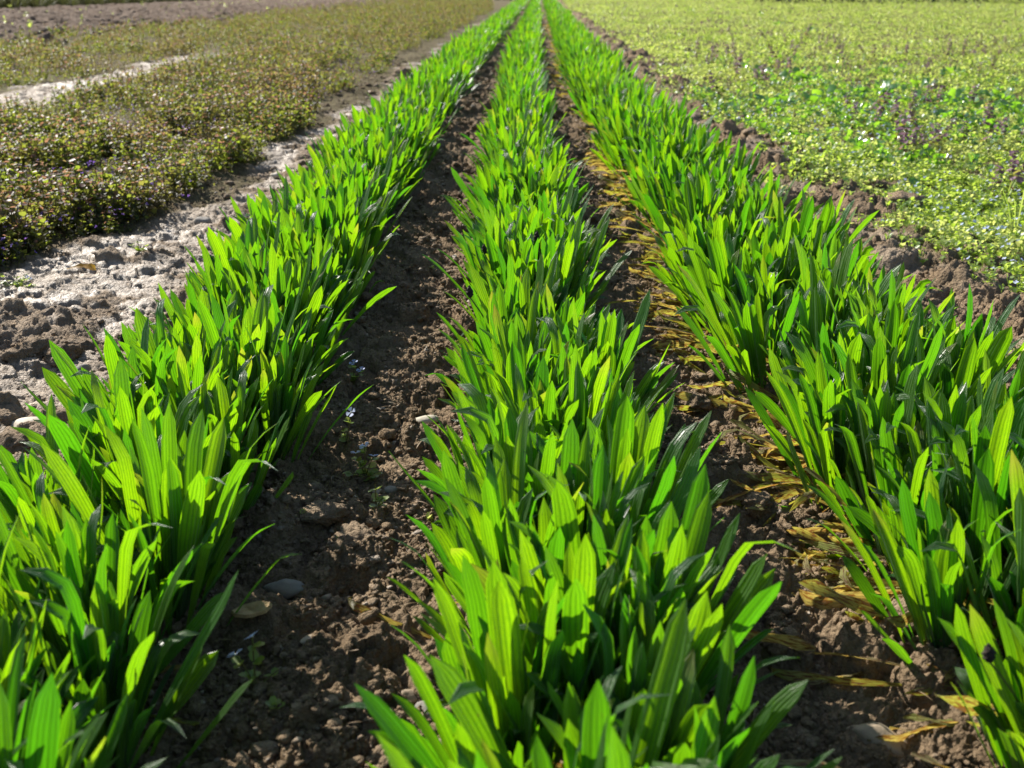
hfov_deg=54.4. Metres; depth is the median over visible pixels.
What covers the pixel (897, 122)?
dead nettle
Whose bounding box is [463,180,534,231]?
plantain plant
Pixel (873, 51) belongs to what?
dead nettle
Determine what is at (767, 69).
broadleaf weed
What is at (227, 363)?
plantain plant
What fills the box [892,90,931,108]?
broadleaf weed
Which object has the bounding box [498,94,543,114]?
plantain plant
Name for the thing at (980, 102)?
broadleaf weed
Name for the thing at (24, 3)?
dry grass bank
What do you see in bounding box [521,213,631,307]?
plantain plant
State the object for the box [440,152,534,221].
plantain plant
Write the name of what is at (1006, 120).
dead nettle
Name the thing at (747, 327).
plantain plant
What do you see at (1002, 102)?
broadleaf weed
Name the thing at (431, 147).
plantain plant
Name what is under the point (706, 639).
plantain plant
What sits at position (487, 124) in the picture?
plantain plant
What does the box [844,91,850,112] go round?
dead nettle
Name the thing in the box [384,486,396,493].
stone
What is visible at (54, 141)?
dead nettle carpet
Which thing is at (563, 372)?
plantain plant
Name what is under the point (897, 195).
soil clod
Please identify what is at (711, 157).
plantain plant
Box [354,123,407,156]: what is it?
plantain plant
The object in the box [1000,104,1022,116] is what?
broadleaf weed
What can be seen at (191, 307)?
plantain plant
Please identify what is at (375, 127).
plantain plant
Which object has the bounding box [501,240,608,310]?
plantain plant
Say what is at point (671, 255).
plantain plant
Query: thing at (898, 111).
dead nettle
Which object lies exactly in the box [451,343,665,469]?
plantain plant
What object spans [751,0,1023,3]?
hedge
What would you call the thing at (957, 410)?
plantain plant
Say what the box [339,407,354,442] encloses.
speedwell
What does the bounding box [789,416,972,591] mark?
plantain plant
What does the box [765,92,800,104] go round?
broadleaf weed
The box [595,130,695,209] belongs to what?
plantain plant
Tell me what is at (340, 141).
plantain plant
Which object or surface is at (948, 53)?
dead nettle
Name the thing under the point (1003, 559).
plantain plant
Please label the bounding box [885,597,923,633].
soil clod
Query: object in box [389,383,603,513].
plantain plant
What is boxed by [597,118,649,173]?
plantain plant
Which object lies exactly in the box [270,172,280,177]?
stone
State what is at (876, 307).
plantain plant
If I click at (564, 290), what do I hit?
plantain plant
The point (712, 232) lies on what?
plantain plant
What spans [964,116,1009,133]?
broadleaf weed
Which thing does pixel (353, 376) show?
speedwell
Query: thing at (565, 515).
plantain plant
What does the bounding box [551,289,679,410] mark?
plantain plant
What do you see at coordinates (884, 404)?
plantain plant
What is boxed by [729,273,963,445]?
plantain plant
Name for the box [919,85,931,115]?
dead nettle
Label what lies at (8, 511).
plantain plant
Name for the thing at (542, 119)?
plantain plant
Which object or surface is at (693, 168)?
plantain plant
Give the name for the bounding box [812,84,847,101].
broadleaf weed
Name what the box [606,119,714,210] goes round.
plantain plant
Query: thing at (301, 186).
plantain plant
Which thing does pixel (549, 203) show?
plantain plant
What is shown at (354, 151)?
plantain plant
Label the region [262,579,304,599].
stone
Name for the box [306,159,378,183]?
plantain plant
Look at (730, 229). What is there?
plantain plant
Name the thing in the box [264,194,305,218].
plantain plant
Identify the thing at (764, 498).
soil clod
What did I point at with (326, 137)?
plantain plant
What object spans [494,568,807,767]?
plantain plant
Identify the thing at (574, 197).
plantain plant
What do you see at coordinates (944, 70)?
broadleaf weed
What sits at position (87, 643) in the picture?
plantain plant
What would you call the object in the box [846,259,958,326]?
plantain plant
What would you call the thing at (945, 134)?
dead nettle
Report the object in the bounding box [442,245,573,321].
plantain plant
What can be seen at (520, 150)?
plantain plant
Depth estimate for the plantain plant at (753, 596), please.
0.78 m
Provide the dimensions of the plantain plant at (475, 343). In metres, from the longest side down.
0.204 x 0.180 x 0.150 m
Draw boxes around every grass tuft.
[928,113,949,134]
[973,162,1016,206]
[992,185,1023,231]
[1005,246,1021,270]
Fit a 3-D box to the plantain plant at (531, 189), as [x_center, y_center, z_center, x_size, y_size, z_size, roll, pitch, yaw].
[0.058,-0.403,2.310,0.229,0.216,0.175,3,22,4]
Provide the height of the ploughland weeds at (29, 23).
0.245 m
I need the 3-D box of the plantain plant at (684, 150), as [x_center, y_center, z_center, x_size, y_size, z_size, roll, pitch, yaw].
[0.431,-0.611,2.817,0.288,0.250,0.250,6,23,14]
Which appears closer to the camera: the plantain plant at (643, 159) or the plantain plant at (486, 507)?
the plantain plant at (486, 507)
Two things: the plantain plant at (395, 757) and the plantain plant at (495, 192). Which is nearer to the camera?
the plantain plant at (395, 757)
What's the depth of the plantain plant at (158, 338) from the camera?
1.30 m
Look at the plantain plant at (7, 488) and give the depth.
1.02 m
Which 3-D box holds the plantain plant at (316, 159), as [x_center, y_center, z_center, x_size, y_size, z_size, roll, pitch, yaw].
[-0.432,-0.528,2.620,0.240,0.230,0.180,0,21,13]
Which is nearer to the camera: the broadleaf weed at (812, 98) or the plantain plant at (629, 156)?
the plantain plant at (629, 156)
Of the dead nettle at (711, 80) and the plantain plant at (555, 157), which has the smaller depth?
the plantain plant at (555, 157)
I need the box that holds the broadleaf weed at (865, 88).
[834,85,870,98]
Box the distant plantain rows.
[366,0,715,157]
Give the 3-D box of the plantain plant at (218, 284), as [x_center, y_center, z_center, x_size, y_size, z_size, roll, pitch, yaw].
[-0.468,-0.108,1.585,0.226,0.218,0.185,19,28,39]
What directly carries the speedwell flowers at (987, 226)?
on the speedwell carpet at (956, 233)
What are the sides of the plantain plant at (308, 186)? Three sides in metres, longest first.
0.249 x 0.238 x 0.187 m
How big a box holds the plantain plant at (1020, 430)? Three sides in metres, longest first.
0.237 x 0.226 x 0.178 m
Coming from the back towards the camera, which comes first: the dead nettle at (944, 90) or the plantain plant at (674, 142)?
the dead nettle at (944, 90)
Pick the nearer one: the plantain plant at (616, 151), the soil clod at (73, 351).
the soil clod at (73, 351)
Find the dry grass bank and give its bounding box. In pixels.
[0,0,209,8]
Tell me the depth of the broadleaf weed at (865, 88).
5.74 m
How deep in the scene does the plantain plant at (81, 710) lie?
0.65 m
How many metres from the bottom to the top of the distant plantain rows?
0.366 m
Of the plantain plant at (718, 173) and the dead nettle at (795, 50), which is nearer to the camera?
the plantain plant at (718, 173)
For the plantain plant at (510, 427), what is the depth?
0.95 m
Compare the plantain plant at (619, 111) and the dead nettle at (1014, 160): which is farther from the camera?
the plantain plant at (619, 111)
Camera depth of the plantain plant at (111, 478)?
1.03 m
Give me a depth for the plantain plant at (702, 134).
2.94 m
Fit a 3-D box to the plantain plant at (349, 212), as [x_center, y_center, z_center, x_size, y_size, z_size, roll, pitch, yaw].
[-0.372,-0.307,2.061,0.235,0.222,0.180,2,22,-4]
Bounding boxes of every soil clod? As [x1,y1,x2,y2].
[0,426,29,453]
[1,336,52,368]
[41,343,85,367]
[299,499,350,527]
[333,520,375,541]
[392,66,411,76]
[679,391,711,409]
[740,491,773,518]
[801,146,826,152]
[864,178,897,190]
[885,190,927,207]
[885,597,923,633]
[963,243,981,257]
[986,272,1021,291]
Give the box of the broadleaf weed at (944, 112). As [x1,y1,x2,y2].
[924,107,969,122]
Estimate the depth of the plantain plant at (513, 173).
2.35 m
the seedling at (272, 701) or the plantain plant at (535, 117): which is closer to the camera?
the seedling at (272, 701)
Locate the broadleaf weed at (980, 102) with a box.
[950,95,984,109]
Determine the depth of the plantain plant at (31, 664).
0.72 m
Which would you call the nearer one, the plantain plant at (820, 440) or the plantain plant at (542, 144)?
the plantain plant at (820, 440)
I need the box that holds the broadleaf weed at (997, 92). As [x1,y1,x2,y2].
[979,87,1017,102]
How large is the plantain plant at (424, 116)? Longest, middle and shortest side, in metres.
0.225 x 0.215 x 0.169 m
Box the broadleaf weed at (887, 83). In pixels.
[867,80,898,95]
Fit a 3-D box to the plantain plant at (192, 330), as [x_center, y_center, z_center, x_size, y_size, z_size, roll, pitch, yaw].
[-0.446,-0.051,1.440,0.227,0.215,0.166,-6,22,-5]
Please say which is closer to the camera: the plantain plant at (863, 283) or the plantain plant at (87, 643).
the plantain plant at (87, 643)
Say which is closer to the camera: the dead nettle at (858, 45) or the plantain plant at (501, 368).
the plantain plant at (501, 368)
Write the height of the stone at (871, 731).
0.025 m
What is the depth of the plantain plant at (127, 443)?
0.96 m
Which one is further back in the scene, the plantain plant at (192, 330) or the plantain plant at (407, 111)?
the plantain plant at (407, 111)
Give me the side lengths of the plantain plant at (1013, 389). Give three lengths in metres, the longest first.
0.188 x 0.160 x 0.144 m
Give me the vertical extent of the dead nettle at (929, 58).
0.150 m
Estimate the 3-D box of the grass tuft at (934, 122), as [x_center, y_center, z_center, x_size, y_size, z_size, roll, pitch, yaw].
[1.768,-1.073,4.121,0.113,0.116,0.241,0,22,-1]
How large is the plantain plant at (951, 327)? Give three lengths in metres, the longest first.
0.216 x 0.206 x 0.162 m
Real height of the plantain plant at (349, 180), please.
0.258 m
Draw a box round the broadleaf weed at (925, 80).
[900,77,937,90]
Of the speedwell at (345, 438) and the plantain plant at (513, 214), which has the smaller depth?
the speedwell at (345, 438)
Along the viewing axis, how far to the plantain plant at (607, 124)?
3.32 m
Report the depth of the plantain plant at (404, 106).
3.73 m
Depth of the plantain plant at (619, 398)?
1.04 m
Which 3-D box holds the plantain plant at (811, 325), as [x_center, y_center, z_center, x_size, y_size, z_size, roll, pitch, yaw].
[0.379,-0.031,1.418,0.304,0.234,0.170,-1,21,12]
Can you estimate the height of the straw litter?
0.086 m
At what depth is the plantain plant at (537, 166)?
2.43 m
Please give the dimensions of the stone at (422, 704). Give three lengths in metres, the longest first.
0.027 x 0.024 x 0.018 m
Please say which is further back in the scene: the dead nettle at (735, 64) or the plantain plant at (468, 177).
the dead nettle at (735, 64)
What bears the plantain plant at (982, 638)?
on the ground
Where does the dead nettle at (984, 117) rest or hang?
on the ground
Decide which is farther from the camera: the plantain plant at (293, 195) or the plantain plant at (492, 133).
the plantain plant at (492, 133)
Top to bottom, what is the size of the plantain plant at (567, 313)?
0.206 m
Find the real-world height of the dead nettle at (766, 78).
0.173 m
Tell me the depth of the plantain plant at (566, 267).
1.66 m
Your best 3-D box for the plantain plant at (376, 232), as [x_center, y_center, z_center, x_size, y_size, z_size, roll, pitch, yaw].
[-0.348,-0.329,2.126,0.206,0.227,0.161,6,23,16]
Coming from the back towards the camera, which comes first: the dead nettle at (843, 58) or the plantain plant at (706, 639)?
the dead nettle at (843, 58)
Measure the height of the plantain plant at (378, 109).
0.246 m
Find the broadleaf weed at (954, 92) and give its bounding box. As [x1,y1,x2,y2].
[935,88,975,104]
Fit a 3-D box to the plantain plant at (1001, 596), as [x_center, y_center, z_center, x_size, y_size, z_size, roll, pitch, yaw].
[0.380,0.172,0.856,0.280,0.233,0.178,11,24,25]
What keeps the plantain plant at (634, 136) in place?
on the ground
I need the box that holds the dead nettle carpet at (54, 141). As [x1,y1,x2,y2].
[0,0,494,271]
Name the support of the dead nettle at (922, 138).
on the ground
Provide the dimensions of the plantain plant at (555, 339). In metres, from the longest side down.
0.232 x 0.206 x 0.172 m
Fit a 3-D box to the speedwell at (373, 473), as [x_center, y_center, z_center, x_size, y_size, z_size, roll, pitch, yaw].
[-0.188,0.102,1.260,0.052,0.049,0.035,0,22,-1]
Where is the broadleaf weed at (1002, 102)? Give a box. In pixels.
[996,100,1023,113]
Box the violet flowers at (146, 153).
[1,28,393,260]
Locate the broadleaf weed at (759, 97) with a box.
[750,93,788,106]
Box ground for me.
[0,0,1023,767]
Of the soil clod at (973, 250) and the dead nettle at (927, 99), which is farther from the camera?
the dead nettle at (927, 99)
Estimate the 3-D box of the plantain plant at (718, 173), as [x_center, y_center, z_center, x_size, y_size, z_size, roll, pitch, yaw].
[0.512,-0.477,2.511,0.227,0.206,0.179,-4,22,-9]
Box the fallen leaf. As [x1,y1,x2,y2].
[67,263,95,269]
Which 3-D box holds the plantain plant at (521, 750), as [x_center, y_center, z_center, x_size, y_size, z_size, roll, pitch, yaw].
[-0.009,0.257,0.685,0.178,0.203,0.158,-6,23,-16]
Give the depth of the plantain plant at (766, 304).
1.61 m
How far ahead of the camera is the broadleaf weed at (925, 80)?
6.00 m
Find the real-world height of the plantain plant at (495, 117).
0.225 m
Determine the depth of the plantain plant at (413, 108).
3.78 m
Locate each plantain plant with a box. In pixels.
[0,393,110,522]
[0,428,122,546]
[0,498,223,724]
[0,513,47,639]
[0,539,41,638]
[0,546,252,767]
[0,596,119,766]
[0,604,103,767]
[0,673,166,767]
[1,471,152,607]
[1,487,176,682]
[3,630,127,767]
[10,357,228,536]
[21,316,227,425]
[24,372,167,513]
[25,403,298,640]
[43,406,256,511]
[47,428,251,579]
[49,298,261,452]
[71,346,272,478]
[100,319,292,419]
[117,306,223,365]
[124,339,274,472]
[128,280,238,336]
[138,283,250,366]
[153,244,298,320]
[167,369,292,515]
[174,285,334,429]
[184,212,277,286]
[187,209,313,286]
[199,243,291,290]
[200,242,356,359]
[213,196,308,249]
[216,325,372,466]
[218,176,307,245]
[229,290,347,385]
[235,246,358,355]
[245,174,335,224]
[250,203,342,274]
[261,211,342,267]
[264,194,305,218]
[268,172,304,207]
[270,291,353,393]
[276,159,315,192]
[278,161,351,198]
[280,230,352,320]
[288,175,401,266]
[288,181,386,247]
[290,126,367,170]
[290,167,340,194]
[291,184,390,268]
[296,230,396,358]
[297,127,376,173]
[302,159,392,258]
[303,145,389,222]
[303,151,331,182]
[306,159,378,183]
[313,219,385,308]
[321,131,393,164]
[327,160,394,186]
[328,141,407,180]
[328,186,392,240]
[329,152,411,235]
[331,131,421,199]
[333,108,401,142]
[334,119,370,147]
[339,555,652,767]
[341,154,411,213]
[343,100,392,131]
[347,400,627,713]
[349,154,421,221]
[351,102,386,124]
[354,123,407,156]
[354,599,779,767]
[356,96,404,116]
[358,111,424,153]
[361,94,408,114]
[362,123,417,198]
[363,105,391,126]
[364,105,440,142]
[365,623,614,767]
[375,718,606,767]
[377,112,427,154]
[380,143,419,202]
[383,102,425,128]
[383,105,432,169]
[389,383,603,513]
[393,98,444,129]
[394,108,438,150]
[398,138,426,185]
[402,101,437,125]
[409,103,445,143]
[412,473,667,642]
[417,500,727,757]
[420,386,557,525]
[421,108,443,164]
[422,205,566,301]
[425,304,568,453]
[428,306,600,382]
[430,407,594,602]
[434,286,542,397]
[436,204,555,279]
[436,252,595,392]
[438,333,605,435]
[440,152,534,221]
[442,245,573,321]
[443,281,546,374]
[444,172,537,235]
[444,195,525,259]
[444,419,657,543]
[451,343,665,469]
[452,355,610,441]
[459,108,508,158]
[461,270,577,339]
[462,149,502,186]
[463,126,552,174]
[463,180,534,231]
[466,146,587,205]
[469,128,533,168]
[470,115,519,166]
[471,540,840,767]
[473,145,560,186]
[474,104,514,142]
[474,145,529,188]
[476,101,528,139]
[476,229,595,298]
[477,121,528,162]
[477,194,615,270]
[479,129,503,165]
[480,122,522,160]
[484,96,540,133]
[484,343,625,408]
[485,109,550,137]
[485,312,681,413]
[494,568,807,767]
[497,94,535,112]
[497,163,585,212]
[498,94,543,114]
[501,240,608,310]
[504,202,584,260]
[505,215,609,313]
[508,120,561,151]
[508,445,700,595]
[510,180,592,233]
[511,178,597,217]
[511,197,613,262]
[516,104,564,140]
[516,284,653,357]
[517,129,570,166]
[517,140,589,184]
[517,143,570,176]
[518,129,569,165]
[519,127,575,161]
[519,155,578,187]
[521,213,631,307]
[522,131,569,172]
[525,293,621,349]
[527,112,545,127]
[527,154,594,212]
[528,396,815,650]
[530,157,582,208]
[533,119,561,157]
[535,184,593,229]
[535,696,719,767]
[543,262,599,316]
[546,282,633,328]
[547,194,590,236]
[547,387,674,478]
[549,464,798,767]
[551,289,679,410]
[556,371,676,464]
[574,103,660,162]
[575,102,642,165]
[576,727,630,767]
[581,143,688,215]
[583,108,652,169]
[586,116,664,189]
[589,115,656,180]
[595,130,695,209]
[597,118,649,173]
[598,120,686,198]
[598,147,635,194]
[601,173,739,278]
[603,215,762,318]
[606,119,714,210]
[606,152,716,252]
[607,150,725,235]
[608,124,687,187]
[608,161,690,228]
[609,160,693,223]
[610,624,842,767]
[616,169,768,278]
[620,121,717,181]
[624,230,801,357]
[627,173,741,260]
[629,211,777,323]
[634,154,726,210]
[637,197,768,298]
[642,102,681,127]
[642,106,687,131]
[646,107,698,138]
[651,155,754,220]
[651,174,728,233]
[655,214,853,334]
[655,265,809,412]
[657,115,709,140]
[667,117,727,152]
[670,256,806,370]
[672,279,882,412]
[679,123,734,163]
[688,147,730,167]
[689,138,775,188]
[694,232,900,396]
[699,155,750,195]
[703,129,747,166]
[705,322,929,476]
[711,308,959,526]
[713,347,924,511]
[716,165,824,222]
[716,166,787,216]
[723,191,795,234]
[729,199,798,255]
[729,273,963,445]
[734,227,760,262]
[743,325,903,465]
[746,180,761,197]
[748,365,939,591]
[753,188,878,246]
[758,196,844,275]
[759,215,854,293]
[768,450,1023,686]
[777,226,913,298]
[785,308,976,416]
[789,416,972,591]
[791,397,1023,609]
[793,368,1023,622]
[798,417,1023,680]
[799,267,940,337]
[800,274,865,300]
[807,462,1020,683]
[826,269,971,343]
[835,237,897,286]
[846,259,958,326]
[867,664,1005,741]
[873,374,1023,540]
[878,283,1023,391]
[889,599,1023,767]
[895,330,1023,426]
[911,605,1023,767]
[916,288,1013,375]
[923,472,1014,685]
[954,350,1019,415]
[955,555,1015,656]
[993,351,1023,401]
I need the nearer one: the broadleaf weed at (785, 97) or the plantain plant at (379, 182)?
the plantain plant at (379, 182)
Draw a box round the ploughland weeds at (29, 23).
[2,0,318,27]
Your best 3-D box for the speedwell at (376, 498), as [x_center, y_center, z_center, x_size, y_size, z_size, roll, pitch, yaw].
[-0.156,0.132,1.164,0.024,0.034,0.019,0,22,-1]
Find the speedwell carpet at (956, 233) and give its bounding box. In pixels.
[558,0,1023,365]
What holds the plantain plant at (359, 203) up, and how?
on the ground
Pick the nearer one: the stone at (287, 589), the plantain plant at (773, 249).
the stone at (287, 589)
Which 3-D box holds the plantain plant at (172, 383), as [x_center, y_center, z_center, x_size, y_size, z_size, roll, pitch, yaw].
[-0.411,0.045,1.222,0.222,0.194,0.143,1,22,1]
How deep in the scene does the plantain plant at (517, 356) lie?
1.15 m
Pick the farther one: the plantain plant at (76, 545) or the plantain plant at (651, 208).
the plantain plant at (651, 208)
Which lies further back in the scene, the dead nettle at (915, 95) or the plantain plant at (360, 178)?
the dead nettle at (915, 95)
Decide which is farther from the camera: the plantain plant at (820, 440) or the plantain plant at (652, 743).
the plantain plant at (820, 440)
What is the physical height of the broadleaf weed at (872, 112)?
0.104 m
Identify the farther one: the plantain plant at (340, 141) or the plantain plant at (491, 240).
the plantain plant at (340, 141)
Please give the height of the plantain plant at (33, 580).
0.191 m
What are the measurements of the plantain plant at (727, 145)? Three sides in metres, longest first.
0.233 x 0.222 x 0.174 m
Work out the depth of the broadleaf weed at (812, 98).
5.32 m
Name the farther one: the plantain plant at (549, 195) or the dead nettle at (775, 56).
the dead nettle at (775, 56)
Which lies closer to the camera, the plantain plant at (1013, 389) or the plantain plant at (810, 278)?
the plantain plant at (1013, 389)
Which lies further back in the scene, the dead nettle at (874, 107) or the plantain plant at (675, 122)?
the dead nettle at (874, 107)
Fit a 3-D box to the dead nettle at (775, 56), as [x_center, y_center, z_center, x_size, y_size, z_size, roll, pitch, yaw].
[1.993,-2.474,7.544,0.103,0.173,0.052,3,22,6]
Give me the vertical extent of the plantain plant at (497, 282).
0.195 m
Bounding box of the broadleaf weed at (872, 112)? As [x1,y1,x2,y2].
[851,100,891,120]
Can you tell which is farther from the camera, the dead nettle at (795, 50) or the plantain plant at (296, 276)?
the dead nettle at (795, 50)
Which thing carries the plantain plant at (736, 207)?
on the ground
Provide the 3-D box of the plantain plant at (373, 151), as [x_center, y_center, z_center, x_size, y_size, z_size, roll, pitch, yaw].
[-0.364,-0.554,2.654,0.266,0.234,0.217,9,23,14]
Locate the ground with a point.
(124, 276)
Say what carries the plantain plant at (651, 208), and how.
on the ground
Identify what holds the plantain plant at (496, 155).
on the ground
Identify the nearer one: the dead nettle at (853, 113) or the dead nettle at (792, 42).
the dead nettle at (853, 113)
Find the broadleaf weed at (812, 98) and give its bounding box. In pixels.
[789,91,830,108]
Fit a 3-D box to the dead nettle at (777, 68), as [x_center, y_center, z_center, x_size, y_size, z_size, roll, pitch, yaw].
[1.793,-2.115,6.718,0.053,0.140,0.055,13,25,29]
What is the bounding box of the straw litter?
[0,121,968,767]
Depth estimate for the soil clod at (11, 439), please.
1.34 m
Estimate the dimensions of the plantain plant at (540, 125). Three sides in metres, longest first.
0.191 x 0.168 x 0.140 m
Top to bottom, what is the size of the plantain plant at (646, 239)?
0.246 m
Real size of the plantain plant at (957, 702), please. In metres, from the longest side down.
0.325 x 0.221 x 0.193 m
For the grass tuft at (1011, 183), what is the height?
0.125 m
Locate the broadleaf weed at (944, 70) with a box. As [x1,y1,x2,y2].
[939,66,966,75]
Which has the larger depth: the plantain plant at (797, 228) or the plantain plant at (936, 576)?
the plantain plant at (797, 228)
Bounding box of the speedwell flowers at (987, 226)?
[629,30,1023,283]
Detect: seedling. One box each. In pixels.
[265,696,284,708]
[426,512,433,521]
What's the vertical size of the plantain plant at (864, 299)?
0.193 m
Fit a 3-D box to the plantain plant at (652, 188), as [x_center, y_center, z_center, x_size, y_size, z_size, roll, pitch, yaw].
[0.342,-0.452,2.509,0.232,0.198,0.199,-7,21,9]
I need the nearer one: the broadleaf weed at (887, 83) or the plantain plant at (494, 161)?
the plantain plant at (494, 161)
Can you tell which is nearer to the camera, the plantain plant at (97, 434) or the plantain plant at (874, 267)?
the plantain plant at (97, 434)
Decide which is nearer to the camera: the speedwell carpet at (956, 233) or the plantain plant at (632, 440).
the plantain plant at (632, 440)
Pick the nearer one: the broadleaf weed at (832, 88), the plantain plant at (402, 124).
the plantain plant at (402, 124)
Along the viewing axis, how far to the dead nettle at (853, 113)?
4.39 m
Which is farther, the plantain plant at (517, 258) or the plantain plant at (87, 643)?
the plantain plant at (517, 258)
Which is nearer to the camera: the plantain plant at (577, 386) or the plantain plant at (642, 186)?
the plantain plant at (577, 386)
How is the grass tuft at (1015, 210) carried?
on the ground
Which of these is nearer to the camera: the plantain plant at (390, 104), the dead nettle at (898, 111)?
the plantain plant at (390, 104)
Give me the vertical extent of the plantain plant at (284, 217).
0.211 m
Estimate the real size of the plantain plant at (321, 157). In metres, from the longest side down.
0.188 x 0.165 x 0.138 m
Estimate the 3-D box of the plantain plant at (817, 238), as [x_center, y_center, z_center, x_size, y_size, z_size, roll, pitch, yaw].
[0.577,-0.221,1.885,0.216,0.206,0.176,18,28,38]
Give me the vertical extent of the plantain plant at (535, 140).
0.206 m
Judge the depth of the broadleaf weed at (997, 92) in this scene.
5.57 m
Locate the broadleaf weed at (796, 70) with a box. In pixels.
[779,65,811,79]
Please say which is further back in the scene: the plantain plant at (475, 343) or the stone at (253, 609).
the plantain plant at (475, 343)
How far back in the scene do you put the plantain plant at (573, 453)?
0.91 m
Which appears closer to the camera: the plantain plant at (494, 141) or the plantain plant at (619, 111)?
the plantain plant at (494, 141)
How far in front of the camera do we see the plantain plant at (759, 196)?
2.19 m
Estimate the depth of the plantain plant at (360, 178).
2.34 m
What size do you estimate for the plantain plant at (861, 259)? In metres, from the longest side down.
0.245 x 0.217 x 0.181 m
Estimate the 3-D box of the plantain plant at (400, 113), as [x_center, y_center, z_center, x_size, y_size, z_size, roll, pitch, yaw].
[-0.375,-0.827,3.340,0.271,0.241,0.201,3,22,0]
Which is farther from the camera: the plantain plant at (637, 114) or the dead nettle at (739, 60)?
the dead nettle at (739, 60)
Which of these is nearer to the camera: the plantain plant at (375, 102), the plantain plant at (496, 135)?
the plantain plant at (496, 135)
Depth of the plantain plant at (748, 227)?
2.06 m
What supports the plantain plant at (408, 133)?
on the ground
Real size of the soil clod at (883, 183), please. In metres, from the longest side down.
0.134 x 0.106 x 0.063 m
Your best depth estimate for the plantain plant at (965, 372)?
1.17 m
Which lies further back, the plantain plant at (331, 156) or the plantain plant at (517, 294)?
the plantain plant at (331, 156)
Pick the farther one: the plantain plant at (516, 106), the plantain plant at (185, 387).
the plantain plant at (516, 106)
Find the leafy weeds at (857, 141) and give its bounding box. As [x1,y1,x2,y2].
[686,51,1023,186]
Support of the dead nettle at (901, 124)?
on the ground
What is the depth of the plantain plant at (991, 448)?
0.94 m
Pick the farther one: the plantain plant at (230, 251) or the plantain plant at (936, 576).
the plantain plant at (230, 251)
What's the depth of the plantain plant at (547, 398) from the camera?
1.09 m
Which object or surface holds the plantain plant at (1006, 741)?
on the ground
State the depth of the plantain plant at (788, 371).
1.30 m
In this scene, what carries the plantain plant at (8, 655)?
on the ground
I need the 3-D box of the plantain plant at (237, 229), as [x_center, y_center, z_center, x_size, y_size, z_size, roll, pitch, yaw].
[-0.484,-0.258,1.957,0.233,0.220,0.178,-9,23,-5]
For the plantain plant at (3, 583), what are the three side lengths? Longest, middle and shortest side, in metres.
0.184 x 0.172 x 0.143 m
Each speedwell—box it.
[0,273,35,288]
[128,240,148,250]
[227,632,280,684]
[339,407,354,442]
[343,442,381,480]
[347,359,364,383]
[368,484,388,506]
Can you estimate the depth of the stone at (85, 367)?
1.62 m
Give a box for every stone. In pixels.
[11,417,38,426]
[76,364,89,374]
[194,216,211,224]
[231,601,271,617]
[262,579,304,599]
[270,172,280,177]
[300,634,311,643]
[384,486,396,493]
[400,689,417,703]
[415,701,430,715]
[416,415,438,423]
[846,722,907,756]
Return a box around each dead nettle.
[695,40,700,58]
[707,72,722,98]
[712,46,718,64]
[725,44,730,62]
[731,56,736,75]
[733,54,743,70]
[734,63,741,83]
[757,64,766,92]
[758,66,777,89]
[769,45,779,67]
[774,60,780,79]
[786,58,795,84]
[789,40,794,56]
[791,45,797,62]
[839,52,852,75]
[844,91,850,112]
[847,102,859,128]
[855,92,890,124]
[857,44,872,63]
[868,105,883,132]
[871,44,878,61]
[873,92,891,121]
[887,95,901,118]
[889,113,906,148]
[892,98,900,123]
[897,119,910,157]
[898,128,911,156]
[903,129,917,156]
[904,109,927,145]
[909,86,918,108]
[909,94,916,120]
[909,133,917,153]
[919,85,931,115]
[920,133,932,157]
[922,57,932,76]
[930,78,938,99]
[930,84,946,110]
[930,123,943,153]
[935,118,956,150]
[936,123,942,147]
[941,47,951,61]
[947,38,952,55]
[959,120,968,142]
[963,85,979,115]
[969,119,1004,158]
[979,105,992,132]
[985,102,995,117]
[987,165,1003,198]
[994,116,1009,147]
[996,163,1023,200]
[1005,150,1021,192]
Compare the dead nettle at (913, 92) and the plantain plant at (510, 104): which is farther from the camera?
the dead nettle at (913, 92)
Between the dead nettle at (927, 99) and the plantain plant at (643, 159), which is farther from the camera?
the dead nettle at (927, 99)
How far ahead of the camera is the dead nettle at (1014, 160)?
3.02 m
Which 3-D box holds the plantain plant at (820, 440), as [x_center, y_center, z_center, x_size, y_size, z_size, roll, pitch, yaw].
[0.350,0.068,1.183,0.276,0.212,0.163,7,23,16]
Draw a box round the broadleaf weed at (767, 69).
[746,64,775,77]
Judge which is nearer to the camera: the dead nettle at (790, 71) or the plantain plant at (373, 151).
the plantain plant at (373, 151)
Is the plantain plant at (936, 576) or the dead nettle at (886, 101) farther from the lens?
the dead nettle at (886, 101)
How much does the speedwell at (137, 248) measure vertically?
0.030 m
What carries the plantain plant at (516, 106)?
on the ground
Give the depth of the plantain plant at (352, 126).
3.10 m
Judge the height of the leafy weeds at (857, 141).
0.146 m
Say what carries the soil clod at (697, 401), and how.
on the ground
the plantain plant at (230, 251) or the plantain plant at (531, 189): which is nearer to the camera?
the plantain plant at (230, 251)
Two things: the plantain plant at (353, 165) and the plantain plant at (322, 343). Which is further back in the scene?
the plantain plant at (353, 165)
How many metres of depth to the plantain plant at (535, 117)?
3.44 m
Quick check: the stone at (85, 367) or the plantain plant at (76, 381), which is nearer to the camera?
the plantain plant at (76, 381)
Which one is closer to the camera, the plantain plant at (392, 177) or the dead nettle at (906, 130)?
the plantain plant at (392, 177)
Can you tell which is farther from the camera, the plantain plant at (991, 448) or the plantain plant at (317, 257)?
the plantain plant at (317, 257)
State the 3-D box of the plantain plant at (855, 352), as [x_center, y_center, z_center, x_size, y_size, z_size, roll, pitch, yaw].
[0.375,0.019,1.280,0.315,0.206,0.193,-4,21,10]
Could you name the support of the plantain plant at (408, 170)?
on the ground
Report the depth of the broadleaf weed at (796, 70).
6.71 m

